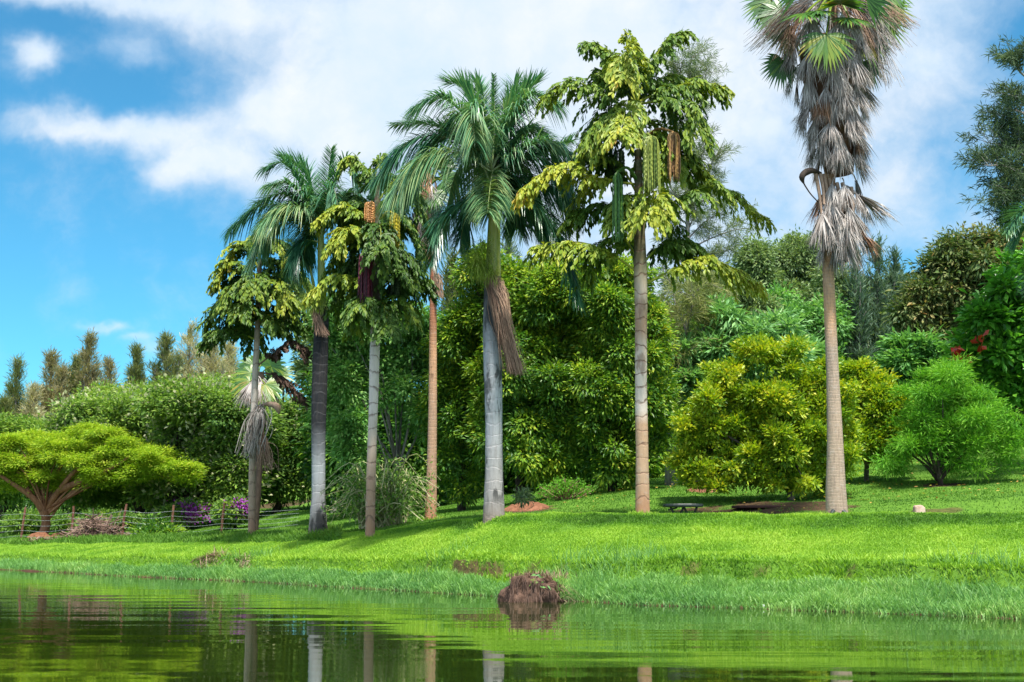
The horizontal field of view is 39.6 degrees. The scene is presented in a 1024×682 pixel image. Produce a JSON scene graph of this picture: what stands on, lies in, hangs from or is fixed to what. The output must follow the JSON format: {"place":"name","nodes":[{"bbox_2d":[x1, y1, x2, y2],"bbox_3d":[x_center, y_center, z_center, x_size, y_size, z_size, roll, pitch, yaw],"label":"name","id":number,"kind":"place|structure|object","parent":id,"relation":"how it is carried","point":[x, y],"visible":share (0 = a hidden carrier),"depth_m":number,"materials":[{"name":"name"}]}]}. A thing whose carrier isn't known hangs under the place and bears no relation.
{"place":"outdoors","nodes":[
{"label":"outdoors","id":0,"kind":"place"},
{"bbox_2d":[0,570,1023,681],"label":"water","id":1,"kind":"structure","parent":0,"point":[64,627],"depth_m":18.25,"materials":[{"name":"green liquid"}]},
{"bbox_2d":[495,566,581,602],"bbox_3d":[0.546,4.830,28.212,1.907,0.737,1.159,0,-8,0],"label":"root clod","id":2,"kind":"object","parent":1,"relation":"in","point":[528,586],"visible":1,"depth_m":27.91,"materials":[{"name":"soil"}]},
{"bbox_2d":[0,445,1023,618],"bbox_3d":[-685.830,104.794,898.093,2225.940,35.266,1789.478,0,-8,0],"label":"ground","id":3,"kind":"structure","parent":0,"point":[796,507],"depth_m":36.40,"materials":[{"name":"green plant"}]},
{"bbox_2d":[0,393,14,423],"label":"casuarina","id":4,"kind":"object","parent":3,"relation":"on","point":[5,402],"visible":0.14,"depth_m":98.04,"materials":[{"name":"green plant"}]},
{"bbox_2d":[2,352,27,417],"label":"casuarina","id":5,"kind":"object","parent":3,"relation":"on","point":[15,388],"visible":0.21,"depth_m":103.22,"materials":[{"name":"green plant"}]},
{"bbox_2d":[16,377,48,419],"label":"casuarina","id":6,"kind":"object","parent":3,"relation":"on","point":[33,393],"visible":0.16,"depth_m":99.11,"materials":[{"name":"grey plant"}]},
{"bbox_2d":[0,506,78,534],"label":"scrub bush","id":7,"kind":"object","parent":3,"relation":"on","point":[9,521],"visible":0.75,"depth_m":74.75,"materials":[{"name":"green plant"}]},
{"bbox_2d":[27,531,64,537],"bbox_3d":[-20.644,8.726,63.383,3.450,0.481,1.380,0,-8,0],"label":"earth heap","id":8,"kind":"object","parent":3,"relation":"on","point":[42,534],"visible":0.19,"depth_m":63.18,"materials":[{"name":"brown soil"}]},
{"bbox_2d":[0,407,101,532],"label":"broad acacia","id":9,"kind":"object","parent":3,"relation":"on","point":[10,424],"visible":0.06,"depth_m":78.87,"materials":[{"name":"green plant"}]},
{"bbox_2d":[28,532,74,541],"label":"fallen branches","id":10,"kind":"object","parent":3,"relation":"on","point":[46,537],"visible":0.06,"depth_m":59.59,"materials":[{"name":"brown wood"}]},
{"bbox_2d":[37,345,69,420],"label":"casuarina","id":11,"kind":"object","parent":3,"relation":"on","point":[50,361],"visible":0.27,"depth_m":104.32,"materials":[{"name":"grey plant"}]},
{"bbox_2d":[7,493,112,522],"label":"thicket tree","id":12,"kind":"object","parent":3,"relation":"on","point":[25,503],"visible":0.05,"depth_m":89.52,"materials":[{"name":"green plant"}]},
{"bbox_2d":[48,357,74,416],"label":"casuarina","id":13,"kind":"object","parent":3,"relation":"on","point":[61,387],"visible":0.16,"depth_m":100.30,"materials":[{"name":"grey plant"}]},
{"bbox_2d":[64,349,82,407],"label":"casuarina","id":14,"kind":"object","parent":3,"relation":"on","point":[72,365],"visible":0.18,"depth_m":105.27,"materials":[{"name":"green plant"}]},
{"bbox_2d":[71,326,105,398],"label":"casuarina","id":15,"kind":"object","parent":3,"relation":"on","point":[89,369],"visible":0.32,"depth_m":101.42,"materials":[{"name":"green plant"}]},
{"bbox_2d":[44,508,132,539],"bbox_3d":[-17.480,7.741,59.864,3.854,1.397,3.756,0,-8,0],"label":"brush pile","id":16,"kind":"object","parent":3,"relation":"on","point":[96,525],"visible":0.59,"depth_m":59.50,"materials":[{"name":"wood"}]},
{"bbox_2d":[74,505,132,526],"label":"scrub bush","id":17,"kind":"object","parent":3,"relation":"on","point":[89,511],"visible":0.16,"depth_m":77.75,"materials":[{"name":"green plant"}]},
{"bbox_2d":[0,420,209,533],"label":"umbrella acacia","id":18,"kind":"object","parent":3,"relation":"on","point":[43,451],"visible":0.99,"depth_m":63.54,"materials":[{"name":"green plant"}]},
{"bbox_2d":[16,378,203,516],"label":"broad acacia","id":19,"kind":"object","parent":3,"relation":"on","point":[105,409],"visible":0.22,"depth_m":68.71,"materials":[{"name":"green plant"}]},
{"bbox_2d":[98,352,121,386],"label":"casuarina","id":20,"kind":"object","parent":3,"relation":"on","point":[108,367],"visible":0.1,"depth_m":106.51,"materials":[{"name":"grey plant"}]},
{"bbox_2d":[63,493,158,522],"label":"thicket tree","id":21,"kind":"object","parent":3,"relation":"on","point":[77,511],"visible":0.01,"depth_m":91.59,"materials":[{"name":"green plant"}]},
{"bbox_2d":[105,507,155,535],"bbox_3d":[-16.514,8.006,61.606,2.525,1.598,2.943,0,-8,0],"label":"green bush","id":22,"kind":"object","parent":3,"relation":"on","point":[136,519],"visible":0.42,"depth_m":60.93,"materials":[{"name":"green plant"}]},
{"bbox_2d":[122,336,151,387],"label":"casuarina","id":23,"kind":"object","parent":3,"relation":"on","point":[135,369],"visible":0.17,"depth_m":98.48,"materials":[{"name":"green plant"}]},
{"bbox_2d":[0,503,298,537],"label":"wire fence","id":24,"kind":"object","parent":3,"relation":"on","point":[124,516],"visible":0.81,"depth_m":59.87,"materials":[{"name":"grey metal"}]},
{"bbox_2d":[153,506,157,518],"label":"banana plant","id":25,"kind":"object","parent":3,"relation":"on","point":[156,509],"visible":0.1,"depth_m":77.35,"materials":[{"name":"green plant"}]},
{"bbox_2d":[124,515,188,535],"bbox_3d":[-14.679,7.956,59.603,2.683,1.406,2.681,0,-8,0],"label":"green bush","id":26,"kind":"object","parent":3,"relation":"on","point":[157,525],"visible":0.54,"depth_m":59.08,"materials":[{"name":"green plant"}]},
{"bbox_2d":[143,329,186,386],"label":"casuarina","id":27,"kind":"object","parent":3,"relation":"on","point":[168,367],"visible":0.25,"depth_m":99.59,"materials":[{"name":"green plant"}]},
{"bbox_2d":[0,521,344,545],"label":"meadow fringe grass","id":28,"kind":"structure","parent":3,"relation":"on","point":[332,532],"depth_m":50.18,"materials":[{"name":"green plant"}]},
{"bbox_2d":[66,369,288,408],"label":"broad acacia","id":29,"kind":"object","parent":3,"relation":"on","point":[95,389],"visible":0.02,"depth_m":83.71,"materials":[{"name":"green plant"}]},
{"bbox_2d":[155,496,216,528],"bbox_3d":[-14.453,7.757,63.513,2.963,1.671,3.068,4,-9,-28],"label":"bougainvillea","id":30,"kind":"object","parent":3,"relation":"on","point":[191,513],"visible":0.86,"depth_m":62.67,"materials":[{"name":"purple plant"}]},
{"bbox_2d":[168,317,206,381],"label":"casuarina","id":31,"kind":"object","parent":3,"relation":"on","point":[190,343],"visible":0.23,"depth_m":104.66,"materials":[{"name":"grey plant"}]},
{"bbox_2d":[113,363,293,518],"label":"broad acacia","id":32,"kind":"object","parent":3,"relation":"on","point":[201,419],"visible":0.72,"depth_m":64.43,"materials":[{"name":"green plant"}]},
{"bbox_2d":[191,329,232,382],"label":"casuarina","id":33,"kind":"object","parent":3,"relation":"on","point":[211,362],"visible":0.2,"depth_m":100.25,"materials":[{"name":"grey plant"}]},
{"bbox_2d":[216,341,240,380],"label":"casuarina","id":34,"kind":"object","parent":3,"relation":"on","point":[231,351],"visible":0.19,"depth_m":105.46,"materials":[{"name":"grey plant"}]},
{"bbox_2d":[207,490,261,529],"bbox_3d":[-11.824,7.285,60.485,2.383,1.886,3.204,0,-8,0],"label":"bougainvillea","id":35,"kind":"object","parent":3,"relation":"on","point":[236,503],"visible":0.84,"depth_m":59.60,"materials":[{"name":"green plant"}]},
{"bbox_2d":[233,549,252,567],"bbox_3d":[-7.769,6.313,41.040,1.107,0.770,1.708,0,-8,0],"label":"straw heap","id":36,"kind":"object","parent":3,"relation":"on","point":[243,560],"visible":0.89,"depth_m":41.00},
{"bbox_2d":[194,236,313,533],"bbox_3d":[-8.846,1.570,49.514,4.458,10.790,3.141,-2,-8,12],"label":"fishtail palm","id":37,"kind":"object","parent":3,"relation":"on","point":[238,305],"visible":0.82,"depth_m":49.18,"materials":[{"name":"green plant"}]},
{"bbox_2d":[231,351,294,529],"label":"fan palm","id":38,"kind":"object","parent":3,"relation":"on","point":[268,388],"visible":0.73,"depth_m":55.86,"materials":[{"name":"green plant"}]},
{"bbox_2d":[245,391,330,513],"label":"broad acacia","id":39,"kind":"object","parent":3,"relation":"on","point":[290,485],"visible":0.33,"depth_m":66.98,"materials":[{"name":"green plant"}]},
{"bbox_2d":[219,144,382,532],"bbox_3d":[-6.353,-0.113,45.343,4.998,12.848,4.740,7,-10,-40],"label":"royal palm","id":40,"kind":"object","parent":3,"relation":"on","point":[306,207],"visible":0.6,"depth_m":45.11,"materials":[{"name":"green plant"}]},
{"bbox_2d":[282,292,393,512],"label":"hill tree","id":41,"kind":"object","parent":3,"relation":"on","point":[297,365],"visible":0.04,"depth_m":61.85,"materials":[{"name":"green plant"}]},
{"bbox_2d":[284,347,454,517],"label":"dark thicket tree","id":42,"kind":"object","parent":3,"relation":"on","point":[331,465],"visible":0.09,"depth_m":55.07,"materials":[{"name":"green plant"}]},
{"bbox_2d":[295,289,444,500],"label":"compound leaf tree","id":43,"kind":"object","parent":3,"relation":"on","point":[402,365],"visible":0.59,"depth_m":48.74,"materials":[{"name":"green plant"}]},
{"bbox_2d":[301,152,440,536],"bbox_3d":[-4.006,0.071,40.594,3.914,11.294,3.196,0,-8,0],"label":"fishtail palm","id":44,"kind":"object","parent":3,"relation":"on","point":[373,269],"visible":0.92,"depth_m":40.19,"materials":[{"name":"green plant"}]},
{"bbox_2d":[320,448,445,528],"bbox_3d":[-4.164,4.567,43.692,4.148,2.438,3.758,0,-8,0],"label":"sprawling shrub","id":45,"kind":"object","parent":3,"relation":"on","point":[390,509],"visible":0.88,"depth_m":43.10,"materials":[{"name":"green plant"}]},
{"bbox_2d":[397,150,458,519],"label":"fan palm","id":46,"kind":"object","parent":3,"relation":"on","point":[432,427],"visible":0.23,"depth_m":45.45,"materials":[{"name":"beige plant"}]},
{"bbox_2d":[437,246,464,313],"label":"hill conifer","id":47,"kind":"object","parent":3,"relation":"on","point":[448,295],"visible":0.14,"depth_m":62.68,"materials":[{"name":"green plant"}]},
{"bbox_2d":[412,297,510,510],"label":"glossy evergreen","id":48,"kind":"object","parent":3,"relation":"on","point":[453,449],"visible":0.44,"depth_m":47.37,"materials":[{"name":"green plant"}]},
{"bbox_2d":[362,65,591,523],"bbox_3d":[-0.918,-1.424,37.122,5.920,12.288,4.404,3,-8,-23],"label":"royal palm","id":49,"kind":"object","parent":3,"relation":"on","point":[496,173],"visible":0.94,"depth_m":37.04,"materials":[{"name":"green plant"}]},
{"bbox_2d":[441,437,554,501],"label":"thicket tree","id":50,"kind":"object","parent":3,"relation":"on","point":[508,486],"visible":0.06,"depth_m":58.74,"materials":[{"name":"green plant"}]},
{"bbox_2d":[0,510,1023,599],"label":"lawn grass","id":51,"kind":"structure","parent":3,"relation":"on","point":[385,542],"depth_m":31.81,"materials":[{"name":"green plant"}]},
{"bbox_2d":[0,556,1023,619],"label":"shore grass","id":52,"kind":"structure","parent":3,"relation":"on","point":[816,592],"depth_m":26.95,"materials":[{"name":"green plant"}]},
{"bbox_2d":[183,544,231,568],"bbox_3d":[-8.889,6.439,42.347,1.832,0.902,1.766,0,-8,0],"label":"straw heap","id":53,"kind":"object","parent":52,"relation":"on","point":[214,555],"visible":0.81,"depth_m":42.29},
{"bbox_2d":[0,546,1023,591],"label":"ledge grass","id":54,"kind":"structure","parent":3,"relation":"on","point":[746,557],"depth_m":28.72,"materials":[{"name":"green plant"}]},
{"bbox_2d":[500,230,526,488],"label":"hill conifer","id":55,"kind":"object","parent":3,"relation":"on","point":[509,250],"visible":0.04,"depth_m":67.11,"materials":[{"name":"green plant"}]},
{"bbox_2d":[510,485,535,510],"bbox_3d":[0.316,4.368,38.327,0.740,1.032,2.511,0,-8,0],"label":"seedling","id":56,"kind":"object","parent":3,"relation":"on","point":[525,494],"visible":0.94,"depth_m":37.91,"materials":[{"name":"green plant"}]},
{"bbox_2d":[505,501,548,510],"bbox_3d":[0.384,4.988,42.514,1.840,0.440,1.610,0,-8,0],"label":"earth heap","id":57,"kind":"object","parent":3,"relation":"on","point":[536,506],"visible":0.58,"depth_m":42.15,"materials":[{"name":"brown soil"}]},
{"bbox_2d":[437,240,635,501],"bbox_3d":[0.574,1.075,47.265,6.417,9.019,5.331,3,-8,-22],"label":"glossy evergreen","id":58,"kind":"object","parent":3,"relation":"on","point":[533,396],"visible":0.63,"depth_m":46.19,"materials":[{"name":"green plant"}]},
{"bbox_2d":[535,473,595,500],"bbox_3d":[1.659,4.587,44.274,1.892,0.995,1.820,0,-8,0],"label":"twiggy shrub","id":59,"kind":"object","parent":3,"relation":"on","point":[567,488],"visible":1,"depth_m":44.06,"materials":[{"name":"green plant"}]},
{"bbox_2d":[503,430,678,490],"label":"thicket tree","id":60,"kind":"object","parent":3,"relation":"on","point":[587,481],"visible":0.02,"depth_m":58.55,"materials":[{"name":"green plant"}]},
{"bbox_2d":[359,510,834,538],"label":"trunk foot grass","id":61,"kind":"structure","parent":3,"relation":"on","point":[436,517],"depth_m":36.12,"materials":[{"name":"green plant"}]},
{"bbox_2d":[193,532,1023,617],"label":"reed tufts","id":62,"kind":"object","parent":3,"relation":"on","point":[617,556],"visible":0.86,"depth_m":28.59,"materials":[{"name":"green plant"}]},
{"bbox_2d":[534,251,685,491],"bbox_3d":[3.238,0.948,46.793,5.206,8.356,4.667,0,-8,0],"label":"glossy evergreen","id":63,"kind":"object","parent":3,"relation":"on","point":[609,322],"visible":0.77,"depth_m":45.67,"materials":[{"name":"green plant"}]},
{"bbox_2d":[510,29,776,512],"bbox_3d":[3.136,-1.876,35.650,6.359,12.651,3.708,3,-8,-23],"label":"fishtail palm","id":64,"kind":"object","parent":3,"relation":"on","point":[663,153],"visible":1,"depth_m":35.59,"materials":[{"name":"green plant"}]},
{"bbox_2d":[631,296,703,475],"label":"hill tree","id":65,"kind":"object","parent":3,"relation":"on","point":[681,333],"depth_m":59.76,"materials":[{"name":"green plant"}]},
{"bbox_2d":[663,504,703,513],"bbox_3d":[4.373,4.381,36.340,1.029,0.430,0.840,0,-8,0],"label":"picnic table","id":66,"kind":"object","parent":3,"relation":"on","point":[675,506],"visible":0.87,"depth_m":36.04,"materials":[{"name":"paint"}]},
{"bbox_2d":[632,28,764,304],"bbox_3d":[8.319,-3.909,63.076,6.172,19.986,4.641,0,-8,0],"label":"tall casuarina","id":67,"kind":"object","parent":3,"relation":"on","point":[692,70],"visible":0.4,"depth_m":63.35,"materials":[{"name":"green plant"}]},
{"bbox_2d":[655,261,742,485],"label":"feathery tree","id":68,"kind":"object","parent":3,"relation":"on","point":[686,315],"visible":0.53,"depth_m":49.82,"materials":[{"name":"green plant"}]},
{"bbox_2d":[687,486,714,492],"bbox_3d":[5.945,4.649,44.315,1.380,0.336,1.840,0,-8,0],"label":"earth heap","id":69,"kind":"object","parent":3,"relation":"on","point":[697,490],"visible":0.15,"depth_m":43.81,"materials":[{"name":"brown soil"}]},
{"bbox_2d":[674,267,786,323],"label":"hill tree","id":70,"kind":"object","parent":3,"relation":"on","point":[750,304],"visible":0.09,"depth_m":65.95,"materials":[{"name":"green plant"}]},
{"bbox_2d":[665,287,839,443],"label":"pinnate leaf tree","id":71,"kind":"object","parent":3,"relation":"on","point":[738,322],"visible":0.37,"depth_m":49.59,"materials":[{"name":"green plant"}]},
{"bbox_2d":[731,505,781,509],"bbox_3d":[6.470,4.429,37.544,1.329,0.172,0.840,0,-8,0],"label":"picnic table","id":72,"kind":"object","parent":3,"relation":"on","point":[744,507],"visible":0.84,"depth_m":37.16,"materials":[{"name":"brown wood"}]},
{"bbox_2d":[727,231,788,293],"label":"hill tree","id":73,"kind":"object","parent":3,"relation":"on","point":[755,259],"visible":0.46,"depth_m":82.54,"materials":[{"name":"green plant"}]},
{"bbox_2d":[662,329,867,500],"bbox_3d":[7.072,2.124,39.776,5.838,5.002,3.297,0,-8,0],"label":"yellow green tree","id":74,"kind":"object","parent":3,"relation":"on","point":[775,430],"visible":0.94,"depth_m":39.18,"materials":[{"name":"green plant"}]},
{"bbox_2d":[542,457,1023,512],"bbox_3d":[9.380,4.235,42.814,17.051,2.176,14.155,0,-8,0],"label":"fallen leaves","id":75,"kind":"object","parent":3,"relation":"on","point":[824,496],"visible":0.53,"depth_m":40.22,"materials":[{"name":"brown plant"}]},
{"bbox_2d":[768,224,846,329],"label":"hill tree","id":76,"kind":"object","parent":3,"relation":"on","point":[795,258],"visible":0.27,"depth_m":84.41,"materials":[{"name":"green plant"}]},
{"bbox_2d":[758,279,859,363],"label":"hill tree","id":77,"kind":"object","parent":3,"relation":"on","point":[816,316],"visible":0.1,"depth_m":69.90,"materials":[{"name":"green plant"}]},
{"bbox_2d":[740,0,920,512],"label":"fan palm","id":78,"kind":"object","parent":3,"relation":"on","point":[835,70],"visible":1,"depth_m":33.60,"materials":[{"name":"grey plant"}]},
{"bbox_2d":[792,257,899,354],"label":"hill tree","id":79,"kind":"object","parent":3,"relation":"on","point":[817,285],"visible":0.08,"depth_m":72.41,"materials":[{"name":"green plant"}]},
{"bbox_2d":[835,248,886,362],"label":"hill conifer","id":80,"kind":"object","parent":3,"relation":"on","point":[856,347],"visible":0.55,"depth_m":70.38,"materials":[{"name":"green plant"}]},
{"bbox_2d":[820,356,919,481],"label":"yellow green tree","id":81,"kind":"object","parent":3,"relation":"on","point":[875,406],"visible":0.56,"depth_m":43.32,"materials":[{"name":"green plant"}]},
{"bbox_2d":[861,230,896,357],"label":"hill conifer","id":82,"kind":"object","parent":3,"relation":"on","point":[878,283],"visible":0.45,"depth_m":71.60,"materials":[{"name":"green plant"}]},
{"bbox_2d":[882,244,907,344],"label":"hill conifer","id":83,"kind":"object","parent":3,"relation":"on","point":[893,271],"visible":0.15,"depth_m":72.80,"materials":[{"name":"green plant"}]},
{"bbox_2d":[886,268,919,298],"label":"hill tree","id":84,"kind":"object","parent":3,"relation":"on","point":[908,277],"depth_m":76.12,"materials":[{"name":"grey plant"}]},
{"bbox_2d":[913,505,924,512],"bbox_3d":[9.890,4.146,34.560,0.274,0.321,0.238,0,-8,0],"label":"stone","id":85,"kind":"object","parent":3,"relation":"on","point":[918,508],"visible":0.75,"depth_m":34.46,"materials":[{"name":"white stone"}]},
{"bbox_2d":[864,324,985,454],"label":"broad leaf tree","id":86,"kind":"object","parent":3,"relation":"on","point":[907,351],"visible":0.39,"depth_m":53.51,"materials":[{"name":"green plant"}]},
{"bbox_2d":[866,349,1023,485],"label":"feathery bush tree","id":87,"kind":"object","parent":3,"relation":"on","point":[930,431],"visible":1,"depth_m":41.24,"materials":[{"name":"green plant"}]},
{"bbox_2d":[881,217,1023,428],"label":"olive tree crown","id":88,"kind":"object","parent":3,"relation":"on","point":[956,262],"visible":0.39,"depth_m":57.90,"materials":[{"name":"green plant"}]},
{"bbox_2d":[939,238,1023,422],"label":"almond tree","id":89,"kind":"object","parent":3,"relation":"on","point":[996,308],"visible":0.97,"depth_m":46.66,"materials":[{"name":"green plant"}]},
{"bbox_2d":[952,34,1023,233],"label":"edge casuarina","id":90,"kind":"object","parent":3,"relation":"on","point":[1002,190],"visible":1,"depth_m":44.68,"materials":[{"name":"green plant"}]},
{"bbox_2d":[985,388,1023,446],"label":"hill tree","id":91,"kind":"object","parent":3,"relation":"on","point":[1010,424],"visible":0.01,"depth_m":64.89,"materials":[{"name":"green plant"}]},
{"bbox_2d":[995,201,1023,300],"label":"feather palm","id":92,"kind":"object","parent":3,"relation":"on","point":[1015,231],"visible":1,"depth_m":42.19,"materials":[{"name":"green plant"}]},
{"bbox_2d":[0,0,1023,417],"label":"sky","id":93,"kind":"structure","parent":0,"point":[133,132],"materials":[{"name":"blue"}]}
]}

